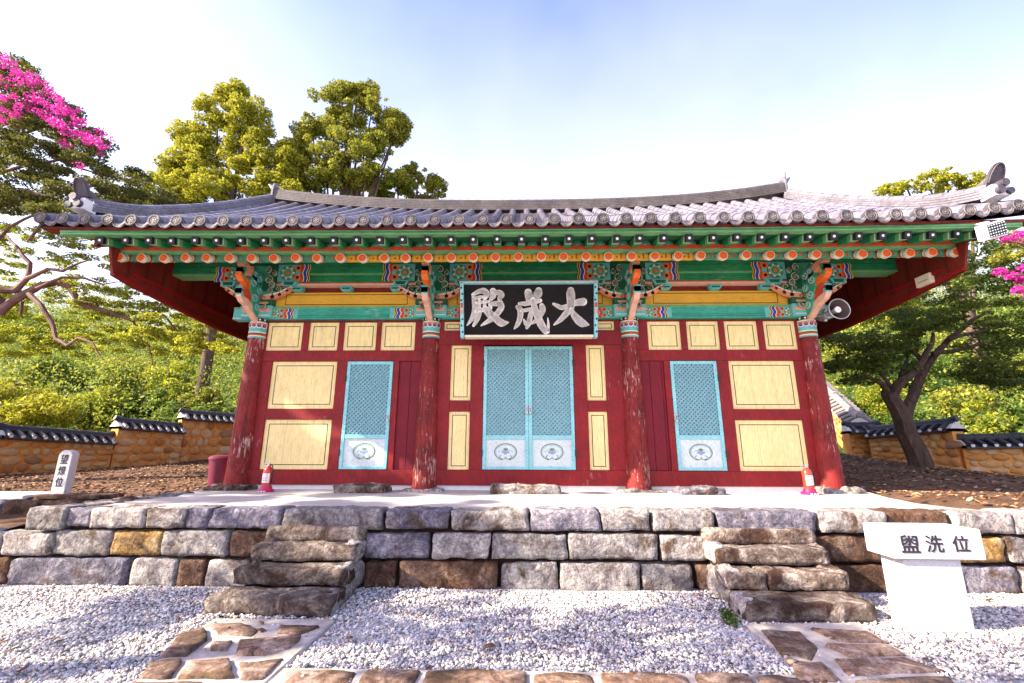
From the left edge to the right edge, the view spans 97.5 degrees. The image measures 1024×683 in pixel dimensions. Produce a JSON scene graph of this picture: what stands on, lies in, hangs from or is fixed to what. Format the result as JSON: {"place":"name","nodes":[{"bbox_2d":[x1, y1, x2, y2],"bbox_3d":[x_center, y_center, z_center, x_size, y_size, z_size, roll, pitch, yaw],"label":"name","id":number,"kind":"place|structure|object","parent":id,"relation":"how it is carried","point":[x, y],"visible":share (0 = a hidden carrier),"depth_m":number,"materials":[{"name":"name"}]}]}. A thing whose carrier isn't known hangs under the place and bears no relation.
{"place":"outdoors","nodes":[
{"label":"outdoors","id":0,"kind":"place"},
{"bbox_2d":[0,584,1023,682],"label":"gravel yard","id":1,"kind":"structure","parent":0,"point":[770,649],"depth_m":3.16,"materials":[{"name":"grey gravel"}]},
{"bbox_2d":[132,618,334,682],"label":"path","id":2,"kind":"structure","parent":1,"relation":"on","point":[184,657],"depth_m":2.87,"materials":[{"name":"brown stone"}]},
{"bbox_2d":[204,524,368,618],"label":"stone staircase","id":3,"kind":"structure","parent":1,"relation":"on","point":[307,571],"depth_m":3.86,"materials":[{"name":"grey stone"}]},
{"bbox_2d":[0,587,991,682],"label":"fallen leaves","id":4,"kind":"object","parent":1,"relation":"on","point":[788,660],"visible":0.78,"depth_m":3.02,"materials":[{"name":"brown plant"}]},
{"bbox_2d":[0,489,1023,593],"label":"stone terrace","id":5,"kind":"structure","parent":1,"relation":"on","point":[564,540],"depth_m":4.38,"materials":[{"name":"stone"}]},
{"bbox_2d":[257,463,274,492],"bbox_3d":[-3.583,1.988,6.573,0.230,0.407,0.235,0,-14,1],"label":"fire extinguisher","id":6,"kind":"object","parent":5,"relation":"on","point":[267,477],"visible":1,"depth_m":6.52,"materials":[{"name":"metal"}]},
{"bbox_2d":[333,482,391,492],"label":"stone step","id":7,"kind":"structure","parent":5,"relation":"on","point":[372,487],"depth_m":6.37,"materials":[{"name":"stone"}]},
{"bbox_2d":[490,483,561,493],"bbox_3d":[0.196,2.142,6.479,1.031,0.200,0.453,0,-14,1],"label":"door step","id":8,"kind":"object","parent":5,"relation":"on","point":[501,488],"depth_m":6.30,"materials":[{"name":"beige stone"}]},
{"bbox_2d":[33,162,1023,493],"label":"shrine hall","id":9,"kind":"structure","parent":5,"relation":"on","point":[697,360],"depth_m":7.16,"materials":[{"name":"red wood"}]},
{"bbox_2d":[337,361,393,468],"bbox_3d":[-2.342,1.160,7.187,0.780,1.707,0.109,0,-14,1],"label":"door","id":10,"kind":"structure","parent":9,"relation":"in","point":[368,391],"depth_m":7.19,"materials":[{"name":"teal paint"}]},
{"bbox_2d":[480,346,528,469],"bbox_3d":[-0.113,1.031,7.169,0.752,1.953,0.109,0,-14,1],"label":"door","id":11,"kind":"structure","parent":9,"relation":"in","point":[505,395],"depth_m":7.17,"materials":[{"name":"teal paint"}]},
{"bbox_2d":[459,280,597,338],"bbox_3d":[0.262,-0.496,7.048,2.182,0.890,0.225,0,-14,1],"label":"name board","id":12,"kind":"object","parent":9,"relation":"attached to","point":[528,309],"visible":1,"depth_m":7.05,"materials":[{"name":"black wood"}]},
{"bbox_2d":[528,346,576,469],"bbox_3d":[0.641,1.029,7.153,0.748,1.953,0.109,0,-14,1],"label":"door","id":13,"kind":"structure","parent":9,"relation":"in","point":[550,368],"depth_m":7.15,"materials":[{"name":"teal paint"}]},
{"bbox_2d":[670,361,727,470],"bbox_3d":[2.942,1.147,7.073,0.770,1.707,0.109,0,-14,1],"label":"door","id":14,"kind":"structure","parent":9,"relation":"in","point":[700,443],"depth_m":7.07,"materials":[{"name":"teal paint"}]},
{"bbox_2d":[816,299,850,321],"bbox_3d":[5.021,-0.455,7.139,0.329,0.336,0.505,3,-14,-10],"label":"loudspeaker","id":15,"kind":"object","parent":9,"relation":"attached to","point":[839,309],"visible":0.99,"depth_m":7.01,"materials":[{"name":"metal"}]},
{"bbox_2d":[915,272,934,287],"bbox_3d":[6.329,-0.938,6.885,0.069,0.160,0.260,0,-14,1],"label":"junction box","id":16,"kind":"object","parent":9,"relation":"attached to","point":[926,279],"visible":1,"depth_m":6.85,"materials":[{"name":"beige paint"}]},
{"bbox_2d":[974,219,1007,254],"bbox_3d":[6.247,-1.372,5.933,0.399,0.518,0.315,0,-14,1],"label":"solar light","id":17,"kind":"object","parent":9,"relation":"attached to","point":[991,230],"visible":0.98,"depth_m":5.81,"materials":[{"name":"white paint"}]},
{"bbox_2d":[672,485,725,494],"bbox_3d":[2.673,2.148,6.426,0.659,0.168,0.434,0,-14,1],"label":"door step","id":18,"kind":"object","parent":5,"relation":"on","point":[701,490],"depth_m":6.25,"materials":[{"name":"grey stone"}]},
{"bbox_2d":[800,465,819,494],"bbox_3d":[4.225,1.970,6.405,0.230,0.407,0.235,0,-14,1],"label":"fire extinguisher","id":19,"kind":"object","parent":5,"relation":"on","point":[809,482],"visible":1,"depth_m":6.36,"materials":[{"name":"metal"}]},
{"bbox_2d":[268,668,812,682],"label":"path","id":20,"kind":"structure","parent":1,"relation":"on","point":[379,675],"depth_m":2.54,"materials":[{"name":"brown stone"}]},
{"bbox_2d":[717,607,741,627],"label":"weed tuft","id":21,"kind":"object","parent":1,"relation":"on","point":[728,614],"visible":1,"depth_m":3.44,"materials":[{"name":"green plant"}]},
{"bbox_2d":[699,527,877,622],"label":"stone staircase","id":22,"kind":"structure","parent":1,"relation":"on","point":[789,575],"depth_m":3.77,"materials":[{"name":"grey stone"}]},
{"bbox_2d":[746,623,953,682],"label":"path","id":23,"kind":"structure","parent":1,"relation":"on","point":[862,654],"depth_m":2.84,"materials":[{"name":"brown stone"}]},
{"bbox_2d":[863,522,985,635],"bbox_3d":[3.172,1.801,3.415,0.653,0.747,0.320,0,-14,1],"label":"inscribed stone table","id":24,"kind":"object","parent":1,"relation":"on","point":[924,579],"visible":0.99,"depth_m":3.32,"materials":[{"name":"white stone"}]},
{"bbox_2d":[0,307,1023,530],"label":"ground","id":25,"kind":"structure","parent":0,"point":[17,520],"depth_m":8.19,"materials":[{"name":"brown soil"}]},
{"bbox_2d":[1,377,53,394],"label":"shrub","id":26,"kind":"object","parent":25,"relation":"on","point":[14,381],"visible":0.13,"depth_m":18.06,"materials":[{"name":"green plant"}]},
{"bbox_2d":[0,380,84,427],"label":"bush","id":27,"kind":"object","parent":25,"relation":"on","point":[14,412],"visible":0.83,"depth_m":14.64,"materials":[{"name":"green plant"}]},
{"bbox_2d":[0,304,89,361],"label":"shrub","id":28,"kind":"object","parent":25,"relation":"on","point":[39,331],"visible":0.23,"depth_m":30.83,"materials":[{"name":"green plant"}]},
{"bbox_2d":[11,353,98,397],"bbox_3d":[-21.116,1.679,20.753,3.147,2.428,2.705,9,-16,-33],"label":"shrub","id":29,"kind":"object","parent":25,"relation":"on","point":[56,357],"visible":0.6,"depth_m":20.34,"materials":[{"name":"green plant"}]},
{"bbox_2d":[0,422,117,474],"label":"garden wall","id":30,"kind":"structure","parent":25,"relation":"on","point":[28,449],"depth_m":11.23,"materials":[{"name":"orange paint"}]},
{"bbox_2d":[0,491,138,514],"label":"stone platform","id":31,"kind":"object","parent":25,"relation":"on","point":[16,502],"visible":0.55,"depth_m":5.79,"materials":[{"name":"white stone"}]},
{"bbox_2d":[50,450,79,493],"bbox_3d":[-6.109,1.787,6.138,0.190,0.590,0.114,0,-14,1],"label":"inscribed stone post","id":32,"kind":"object","parent":31,"relation":"on","point":[65,472],"visible":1,"depth_m":6.10,"materials":[{"name":"white stone"}]},
{"bbox_2d":[65,385,132,431],"bbox_3d":[-15.648,2.659,17.027,2.125,2.165,1.790,-6,-15,24],"label":"shrub","id":33,"kind":"object","parent":25,"relation":"on","point":[103,396],"visible":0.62,"depth_m":16.77,"materials":[{"name":"green plant"}]},
{"bbox_2d":[60,297,145,339],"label":"hillside tree","id":34,"kind":"object","parent":25,"relation":"on","point":[103,316],"visible":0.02,"depth_m":42.30,"materials":[{"name":"green plant"}]},
{"bbox_2d":[0,51,241,363],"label":"flowering tree","id":35,"kind":"object","parent":25,"relation":"on","point":[22,79],"visible":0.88,"depth_m":9.51,"materials":[{"name":"pink plant"}]},
{"bbox_2d":[84,355,164,394],"bbox_3d":[-19.579,1.809,22.706,3.493,2.436,3.390,-12,-18,40],"label":"shrub","id":36,"kind":"object","parent":25,"relation":"on","point":[107,362],"visible":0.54,"depth_m":22.27,"materials":[{"name":"green plant"}]},
{"bbox_2d":[111,387,170,421],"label":"shrub","id":37,"kind":"object","parent":25,"relation":"on","point":[157,394],"visible":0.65,"depth_m":17.64,"materials":[{"name":"green plant"}]},
{"bbox_2d":[109,415,185,467],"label":"garden wall","id":38,"kind":"structure","parent":25,"relation":"on","point":[142,442],"depth_m":13.23,"materials":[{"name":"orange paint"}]},
{"bbox_2d":[139,360,197,409],"bbox_3d":[-15.957,2.157,21.111,2.638,2.471,2.785,11,-17,-39],"label":"shrub","id":39,"kind":"object","parent":25,"relation":"on","point":[172,376],"visible":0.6,"depth_m":20.83,"materials":[{"name":"green plant"}]},
{"bbox_2d":[130,400,207,422],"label":"bush","id":40,"kind":"object","parent":25,"relation":"on","point":[157,416],"visible":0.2,"depth_m":16.66,"materials":[{"name":"green plant"}]},
{"bbox_2d":[139,312,231,363],"bbox_3d":[-26.580,0.147,36.783,6.443,5.612,5.854,0,-14,1],"label":"hillside tree","id":41,"kind":"object","parent":25,"relation":"on","point":[183,321],"visible":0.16,"depth_m":36.36,"materials":[{"name":"green plant"}]},
{"bbox_2d":[177,386,224,411],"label":"shrub","id":42,"kind":"object","parent":25,"relation":"on","point":[207,397],"visible":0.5,"depth_m":18.63,"materials":[{"name":"green plant"}]},
{"bbox_2d":[177,408,234,461],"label":"garden wall","id":43,"kind":"structure","parent":25,"relation":"on","point":[208,434],"depth_m":14.69,"materials":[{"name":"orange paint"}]},
{"bbox_2d":[207,455,227,485],"bbox_3d":[-5.125,2.275,7.878,0.410,0.545,0.410,0,-14,1],"label":"plastic bin","id":44,"kind":"object","parent":25,"relation":"on","point":[217,468],"visible":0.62,"depth_m":7.74,"materials":[{"name":"red plastic"}]},
{"bbox_2d":[129,77,311,401],"bbox_3d":[-14.501,-5.406,22.395,7.728,18.776,5.379,7,-15,-27],"label":"broadleaf tree","id":45,"kind":"object","parent":25,"relation":"on","point":[185,174],"visible":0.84,"depth_m":22.98,"materials":[{"name":"green plant"}]},
{"bbox_2d":[285,77,414,196],"bbox_3d":[-8.980,-5.598,22.978,7.008,19.123,4.439,0,-14,1],"label":"broadleaf tree","id":46,"kind":"object","parent":25,"relation":"on","point":[332,169],"visible":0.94,"depth_m":24.26,"materials":[{"name":"green plant"}]},
{"bbox_2d":[368,161,448,198],"bbox_3d":[-6.127,-3.279,24.887,4.840,14.413,2.567,0,-14,1],"label":"broadleaf tree","id":47,"kind":"object","parent":25,"relation":"on","point":[434,184],"visible":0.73,"depth_m":26.00,"materials":[{"name":"green plant"}]},
{"bbox_2d":[0,216,1023,433],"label":"shrubbery","id":48,"kind":"object","parent":25,"relation":"on","point":[245,346],"visible":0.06,"depth_m":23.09,"materials":[{"name":"green plant"}]},
{"bbox_2d":[0,242,1023,432],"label":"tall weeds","id":49,"kind":"object","parent":25,"relation":"on","point":[246,343],"visible":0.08,"depth_m":22.40,"materials":[{"name":"green plant"}]},
{"bbox_2d":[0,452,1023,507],"bbox_3d":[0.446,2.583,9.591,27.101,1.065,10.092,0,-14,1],"label":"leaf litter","id":50,"kind":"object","parent":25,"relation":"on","point":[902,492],"visible":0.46,"depth_m":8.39,"materials":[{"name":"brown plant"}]},
{"bbox_2d":[826,381,873,450],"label":"building","id":51,"kind":"structure","parent":25,"relation":"on","point":[843,408],"depth_m":14.72,"materials":[{"name":"orange paint"}]},
{"bbox_2d":[822,333,897,384],"bbox_3d":[18.672,0.971,24.181,3.672,2.914,3.517,0,-14,1],"label":"shrub","id":52,"kind":"object","parent":25,"relation":"on","point":[830,359],"visible":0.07,"depth_m":24.58,"materials":[{"name":"green plant"}]},
{"bbox_2d":[841,420,880,457],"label":"garden wall","id":53,"kind":"structure","parent":25,"relation":"on","point":[856,442],"depth_m":12.99,"materials":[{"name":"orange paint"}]},
{"bbox_2d":[851,380,906,422],"bbox_3d":[15.008,2.557,18.302,2.113,1.836,1.970,0,-14,1],"label":"shrub","id":54,"kind":"object","parent":25,"relation":"on","point":[879,408],"visible":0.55,"depth_m":18.07,"materials":[{"name":"green plant"}]},
{"bbox_2d":[855,292,927,333],"bbox_3d":[26.012,-2.119,31.828,6.979,6.592,5.374,0,-14,1],"label":"hillside tree","id":55,"kind":"object","parent":25,"relation":"on","point":[911,301],"visible":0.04,"depth_m":31.37,"materials":[{"name":"green plant"}]},
{"bbox_2d":[866,407,927,424],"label":"bush","id":56,"kind":"object","parent":25,"relation":"on","point":[921,413],"visible":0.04,"depth_m":15.63,"materials":[{"name":"green plant"}]},
{"bbox_2d":[868,341,956,390],"bbox_3d":[19.578,1.250,22.119,3.629,2.768,3.490,11,-17,-37],"label":"shrub","id":57,"kind":"object","parent":25,"relation":"on","point":[937,364],"visible":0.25,"depth_m":21.35,"materials":[{"name":"green plant"}]},
{"bbox_2d":[864,415,967,469],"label":"garden wall","id":58,"kind":"structure","parent":25,"relation":"on","point":[939,439],"depth_m":11.16,"materials":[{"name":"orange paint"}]},
{"bbox_2d":[820,236,1023,466],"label":"spreading tree","id":59,"kind":"object","parent":25,"relation":"on","point":[879,354],"visible":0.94,"depth_m":10.24,"materials":[{"name":"green plant"}]},
{"bbox_2d":[871,166,1001,407],"bbox_3d":[19.733,-2.616,19.675,4.996,11.517,3.046,4,-14,-17],"label":"broadleaf tree","id":60,"kind":"object","parent":25,"relation":"on","point":[939,183],"visible":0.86,"depth_m":20.79,"materials":[{"name":"green plant"}]},
{"bbox_2d":[921,334,971,375],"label":"shrub","id":61,"kind":"object","parent":25,"relation":"on","point":[948,346],"visible":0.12,"depth_m":23.89,"materials":[{"name":"green plant"}]},
{"bbox_2d":[928,384,1002,427],"bbox_3d":[17.336,2.548,17.333,2.308,1.786,2.152,0,-14,1],"label":"shrub","id":62,"kind":"object","parent":25,"relation":"on","point":[948,395],"visible":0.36,"depth_m":17.04,"materials":[{"name":"green plant"}]},
{"bbox_2d":[942,309,1017,334],"bbox_3d":[35.383,0.198,33.372,7.016,5.446,5.878,0,-14,1],"label":"hillside tree","id":63,"kind":"object","parent":25,"relation":"on","point":[991,315],"depth_m":32.41,"materials":[{"name":"green plant"}]},
{"bbox_2d":[956,433,1023,475],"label":"garden wall","id":64,"kind":"structure","parent":25,"relation":"on","point":[999,453],"depth_m":10.42,"materials":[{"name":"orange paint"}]},
{"bbox_2d":[958,391,1022,433],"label":"shrub","id":65,"kind":"object","parent":25,"relation":"on","point":[976,404],"visible":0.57,"depth_m":15.10,"materials":[{"name":"green plant"}]},
{"bbox_2d":[976,357,1023,405],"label":"shrub","id":66,"kind":"object","parent":25,"relation":"on","point":[1016,393],"visible":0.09,"depth_m":18.55,"materials":[{"name":"green plant"}]},
{"bbox_2d":[985,230,1023,297],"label":"flowering tree","id":67,"kind":"object","parent":25,"relation":"on","point":[1009,239],"visible":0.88,"depth_m":8.96,"materials":[{"name":"pink plant"}]},
{"bbox_2d":[1001,402,1023,432],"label":"bush","id":68,"kind":"object","parent":25,"relation":"on","point":[1014,410],"visible":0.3,"depth_m":15.11,"materials":[{"name":"green plant"}]},
{"bbox_2d":[0,0,1023,338],"label":"sky","id":69,"kind":"structure","parent":0,"point":[504,99],"materials":[{"name":"blue"}]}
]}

